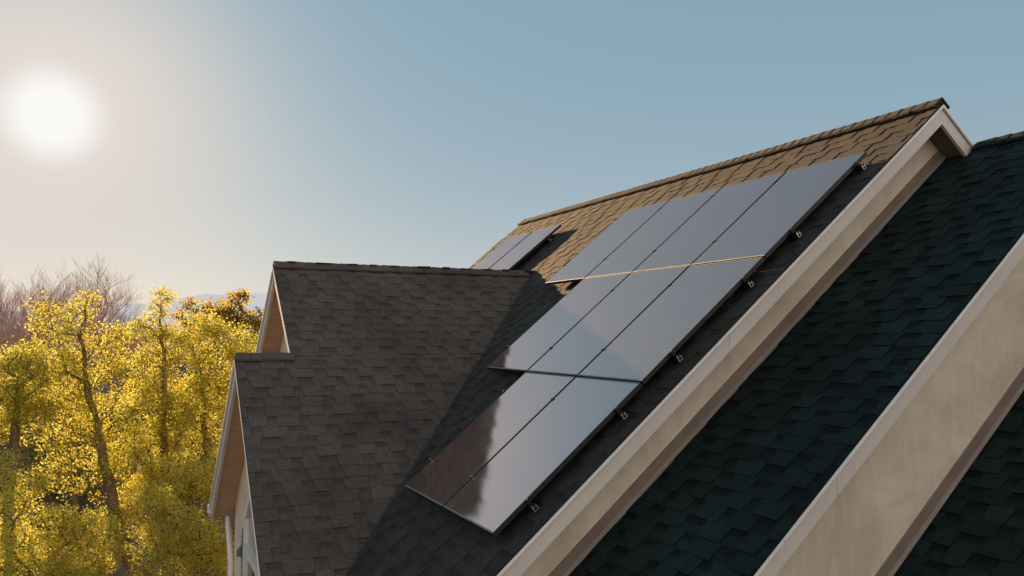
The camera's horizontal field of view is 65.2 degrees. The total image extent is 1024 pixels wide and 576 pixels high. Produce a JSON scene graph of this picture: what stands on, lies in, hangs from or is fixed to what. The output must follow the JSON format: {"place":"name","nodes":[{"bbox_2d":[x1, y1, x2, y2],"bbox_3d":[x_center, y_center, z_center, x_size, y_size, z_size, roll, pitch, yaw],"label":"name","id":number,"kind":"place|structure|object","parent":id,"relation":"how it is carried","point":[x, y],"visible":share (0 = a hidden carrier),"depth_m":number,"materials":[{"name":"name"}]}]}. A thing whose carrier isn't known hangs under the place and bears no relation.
{"place":"outdoors","nodes":[
{"label":"outdoors","id":0,"kind":"place"},
{"bbox_2d":[94,326,157,355],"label":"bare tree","id":1,"kind":"object","parent":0,"point":[136,345],"visible":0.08,"depth_m":60.78,"materials":[{"name":"brown plant"}]},
{"bbox_2d":[93,333,168,362],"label":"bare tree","id":2,"kind":"object","parent":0,"point":[141,344],"visible":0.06,"depth_m":65.89,"materials":[{"name":"brown plant"}]},
{"bbox_2d":[0,293,266,336],"bbox_3d":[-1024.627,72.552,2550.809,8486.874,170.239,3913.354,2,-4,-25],"label":"hills","id":3,"kind":"structure","parent":0,"point":[258,300],"depth_m":2755.37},
{"bbox_2d":[132,337,206,355],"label":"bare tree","id":4,"kind":"object","parent":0,"point":[178,345],"visible":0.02,"depth_m":68.67,"materials":[{"name":"brown plant"}]},
{"bbox_2d":[185,336,230,355],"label":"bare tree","id":5,"kind":"object","parent":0,"point":[199,351],"visible":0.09,"depth_m":63.50,"materials":[{"name":"brown plant"}]},
{"bbox_2d":[0,0,1023,310],"label":"sky","id":6,"kind":"structure","parent":0,"point":[192,147],"materials":[{"name":"blue"}]},
{"label":"ground","id":7,"kind":"structure","parent":0,"visible":0},
{"bbox_2d":[0,335,70,575],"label":"golden tree","id":8,"kind":"object","parent":7,"relation":"on","point":[17,397],"visible":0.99,"depth_m":14.90,"materials":[{"name":"yellow plant"}]},
{"bbox_2d":[0,393,74,575],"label":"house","id":9,"kind":"structure","parent":7,"relation":"on","point":[45,499],"depth_m":25.13,"materials":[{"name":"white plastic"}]},
{"bbox_2d":[0,258,87,411],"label":"bare tree","id":10,"kind":"object","parent":7,"relation":"on","point":[5,315],"visible":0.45,"depth_m":38.07,"materials":[{"name":"brown plant"}]},
{"bbox_2d":[3,376,125,574],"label":"golden tree","id":11,"kind":"object","parent":7,"relation":"on","point":[75,501],"visible":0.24,"depth_m":24.86,"materials":[{"name":"yellow plant"}]},
{"bbox_2d":[0,447,132,575],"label":"golden tree","id":12,"kind":"object","parent":7,"relation":"on","point":[54,560],"visible":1,"depth_m":12.90,"materials":[{"name":"yellow plant"}]},
{"bbox_2d":[0,313,134,408],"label":"bare tree","id":13,"kind":"object","parent":7,"relation":"on","point":[8,327],"visible":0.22,"depth_m":33.54,"materials":[{"name":"brown plant"}]},
{"bbox_2d":[0,255,152,383],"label":"bare tree","id":14,"kind":"object","parent":7,"relation":"on","point":[104,313],"visible":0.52,"depth_m":41.19,"materials":[{"name":"brown plant"}]},
{"bbox_2d":[9,288,162,575],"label":"golden tree","id":15,"kind":"object","parent":7,"relation":"on","point":[101,464],"visible":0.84,"depth_m":15.89,"materials":[{"name":"yellow plant"}]},
{"bbox_2d":[31,288,158,382],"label":"bare tree","id":16,"kind":"object","parent":7,"relation":"on","point":[125,346],"visible":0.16,"depth_m":42.96,"materials":[{"name":"plant"}]},
{"bbox_2d":[65,329,201,382],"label":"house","id":17,"kind":"structure","parent":7,"relation":"on","point":[137,345],"depth_m":92.59,"materials":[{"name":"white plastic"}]},
{"bbox_2d":[40,341,239,575],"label":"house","id":18,"kind":"structure","parent":7,"relation":"on","point":[121,570],"depth_m":25.53,"materials":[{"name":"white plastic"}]},
{"bbox_2d":[137,456,175,493],"bbox_3d":[-11.352,5.986,25.569,1.200,1.300,0.075,0,-3,-4],"label":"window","id":19,"kind":"structure","parent":18,"relation":"in","point":[157,456],"depth_m":25.52,"materials":[{"name":"plastic"}]},
{"bbox_2d":[112,282,204,574],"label":"golden tree","id":20,"kind":"object","parent":7,"relation":"on","point":[161,421],"visible":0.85,"depth_m":17.85,"materials":[{"name":"yellow plant"}]},
{"bbox_2d":[107,419,217,575],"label":"golden tree","id":21,"kind":"object","parent":7,"relation":"on","point":[190,491],"visible":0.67,"depth_m":16.32,"materials":[{"name":"yellow plant"}]},
{"bbox_2d":[110,376,228,510],"bbox_3d":[-10.666,6.076,25.912,4.562,6.819,3.048,0,-3,7],"label":"golden tree","id":22,"kind":"object","parent":7,"relation":"on","point":[152,429],"visible":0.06,"depth_m":25.49,"materials":[{"name":"yellow plant"}]},
{"bbox_2d":[125,477,234,575],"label":"golden tree","id":23,"kind":"object","parent":7,"relation":"on","point":[213,558],"visible":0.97,"depth_m":13.86,"materials":[{"name":"yellow plant"}]},
{"bbox_2d":[149,304,258,575],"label":"golden tree","id":24,"kind":"object","parent":7,"relation":"on","point":[198,380],"visible":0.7,"depth_m":18.78,"materials":[{"name":"yellow plant"}]},
{"bbox_2d":[167,296,243,355],"bbox_3d":[-12.982,5.131,33.817,3.269,9.624,1.557,0,-3,2],"label":"olive tree","id":25,"kind":"object","parent":7,"relation":"on","point":[191,303],"visible":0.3,"depth_m":33.85,"materials":[{"name":"orange plant"}]},
{"bbox_2d":[207,287,262,345],"bbox_3d":[-11.043,4.876,31.794,2.247,9.901,1.759,2,-4,-25],"label":"olive tree","id":26,"kind":"object","parent":7,"relation":"on","point":[225,311],"visible":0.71,"depth_m":31.76,"materials":[{"name":"orange plant"}]},
{"bbox_2d":[246,306,263,352],"bbox_3d":[-9.467,5.191,29.775,1.153,9.041,1.426,2,-4,-25],"label":"olive tree","id":27,"kind":"object","parent":7,"relation":"on","point":[256,322],"visible":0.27,"depth_m":29.89,"materials":[{"name":"orange plant"}]},
{"bbox_2d":[207,97,1023,575],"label":"house","id":28,"kind":"structure","parent":7,"relation":"on","point":[837,389],"depth_m":6.55,"materials":[{"name":"brown"}]},
{"bbox_2d":[242,494,258,575],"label":"window","id":29,"kind":"structure","parent":28,"relation":"in","point":[249,567],"depth_m":9.23,"materials":[{"name":"white plastic"}]},
{"bbox_2d":[429,458,541,511],"bbox_3d":[-0.265,1.595,6.619,0.156,0.098,2.091,2,-4,-25],"label":"mounting rail","id":30,"kind":"object","parent":28,"relation":"attached to","point":[532,506],"visible":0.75,"depth_m":5.69,"materials":[{"name":"metal"}]},
{"bbox_2d":[493,236,552,249],"bbox_3d":[0.168,-0.725,13.618,0.156,0.098,2.116,2,-4,-25],"label":"mounting rail","id":31,"kind":"object","parent":28,"relation":"attached to","point":[549,240],"visible":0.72,"depth_m":12.70,"materials":[{"name":"metal"}]},
{"bbox_2d":[472,232,531,268],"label":"solar panel","id":32,"kind":"object","parent":31,"relation":"attached to","point":[497,253],"visible":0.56,"depth_m":13.96,"materials":[{"name":"black glass"}]},
{"bbox_2d":[489,224,560,269],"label":"solar panel","id":33,"kind":"object","parent":31,"relation":"attached to","point":[521,250],"visible":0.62,"depth_m":12.95,"materials":[{"name":"black glass"}]},
{"bbox_2d":[502,390,628,418],"bbox_3d":[0.416,1.000,6.979,0.156,0.098,2.091,2,-4,-25],"label":"mounting rail","id":34,"kind":"object","parent":28,"relation":"attached to","point":[621,414],"visible":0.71,"depth_m":6.05,"materials":[{"name":"metal"}]},
{"bbox_2d":[405,372,575,508],"bbox_3d":[-0.204,1.316,7.237,1.612,0.036,0.985,-41,14,-22],"label":"solar panel","id":35,"kind":"object","parent":34,"relation":"attached to","point":[442,478],"visible":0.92,"depth_m":7.18,"materials":[{"name":"black glass"}]},
{"bbox_2d":[443,377,641,536],"bbox_3d":[0.227,1.264,6.335,1.612,0.036,0.985,-41,14,-22],"label":"solar panel","id":36,"kind":"object","parent":34,"relation":"attached to","point":[533,457],"visible":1,"depth_m":6.24,"materials":[{"name":"black glass"}]},
{"bbox_2d":[507,345,682,361],"bbox_3d":[0.671,0.615,7.678,0.156,0.098,3.091,2,-4,-25],"label":"mounting rail","id":37,"kind":"object","parent":28,"relation":"attached to","point":[675,357],"visible":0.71,"depth_m":6.30,"materials":[{"name":"metal"}]},
{"bbox_2d":[564,276,753,295],"bbox_3d":[1.337,0.033,8.031,0.156,0.098,3.091,2,-4,-25],"label":"mounting rail","id":38,"kind":"object","parent":28,"relation":"attached to","point":[746,284],"visible":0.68,"depth_m":6.66,"materials":[{"name":"metal"}]},
{"bbox_2d":[487,273,630,372],"bbox_3d":[0.505,0.373,8.740,1.612,0.036,0.985,-41,14,-22],"label":"solar panel","id":39,"kind":"object","parent":38,"relation":"attached to","point":[527,350],"visible":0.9,"depth_m":8.69,"materials":[{"name":"black glass"}]},
{"bbox_2d":[528,266,688,376],"bbox_3d":[0.935,0.320,7.839,1.612,0.037,0.985,-41,14,-22],"label":"solar panel","id":40,"kind":"object","parent":38,"relation":"attached to","point":[611,316],"visible":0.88,"depth_m":7.78,"materials":[{"name":"black glass"}]},
{"bbox_2d":[578,257,764,383],"bbox_3d":[1.365,0.267,6.938,1.613,0.038,0.985,-41,14,-22],"label":"solar panel","id":41,"kind":"object","parent":38,"relation":"attached to","point":[682,308],"visible":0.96,"depth_m":6.85,"materials":[{"name":"black glass"}]},
{"bbox_2d":[563,227,800,265],"bbox_3d":[1.611,-0.369,8.740,0.156,0.098,4.091,2,-4,-25],"label":"mounting rail","id":42,"kind":"object","parent":28,"relation":"attached to","point":[794,235],"visible":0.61,"depth_m":6.92,"materials":[{"name":"metal"}]},
{"bbox_2d":[614,160,865,220],"bbox_3d":[2.341,-1.008,9.126,0.156,0.098,4.091,2,-4,-25],"label":"mounting rail","id":43,"kind":"object","parent":28,"relation":"attached to","point":[859,168],"visible":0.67,"depth_m":7.31,"materials":[{"name":"metal"}]},
{"bbox_2d":[545,201,667,284],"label":"solar panel","id":44,"kind":"object","parent":43,"relation":"attached to","point":[582,264],"visible":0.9,"depth_m":10.20,"materials":[{"name":"black glass"}]},
{"bbox_2d":[585,187,721,278],"bbox_3d":[1.643,-0.624,9.343,1.613,0.037,0.985,-41,14,-22],"label":"solar panel","id":45,"kind":"object","parent":43,"relation":"attached to","point":[655,231],"visible":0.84,"depth_m":9.30,"materials":[{"name":"black glass"}]},
{"bbox_2d":[632,171,785,272],"bbox_3d":[2.074,-0.677,8.442,1.612,0.037,0.985,-41,14,-22],"label":"solar panel","id":46,"kind":"object","parent":43,"relation":"attached to","point":[716,216],"visible":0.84,"depth_m":8.39,"materials":[{"name":"black glass"}]},
{"bbox_2d":[691,152,867,264],"bbox_3d":[2.504,-0.730,7.541,1.612,0.036,0.985,-41,14,-22],"label":"solar panel","id":47,"kind":"object","parent":43,"relation":"attached to","point":[773,214],"visible":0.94,"depth_m":7.45,"materials":[{"name":"black glass"}]}
]}

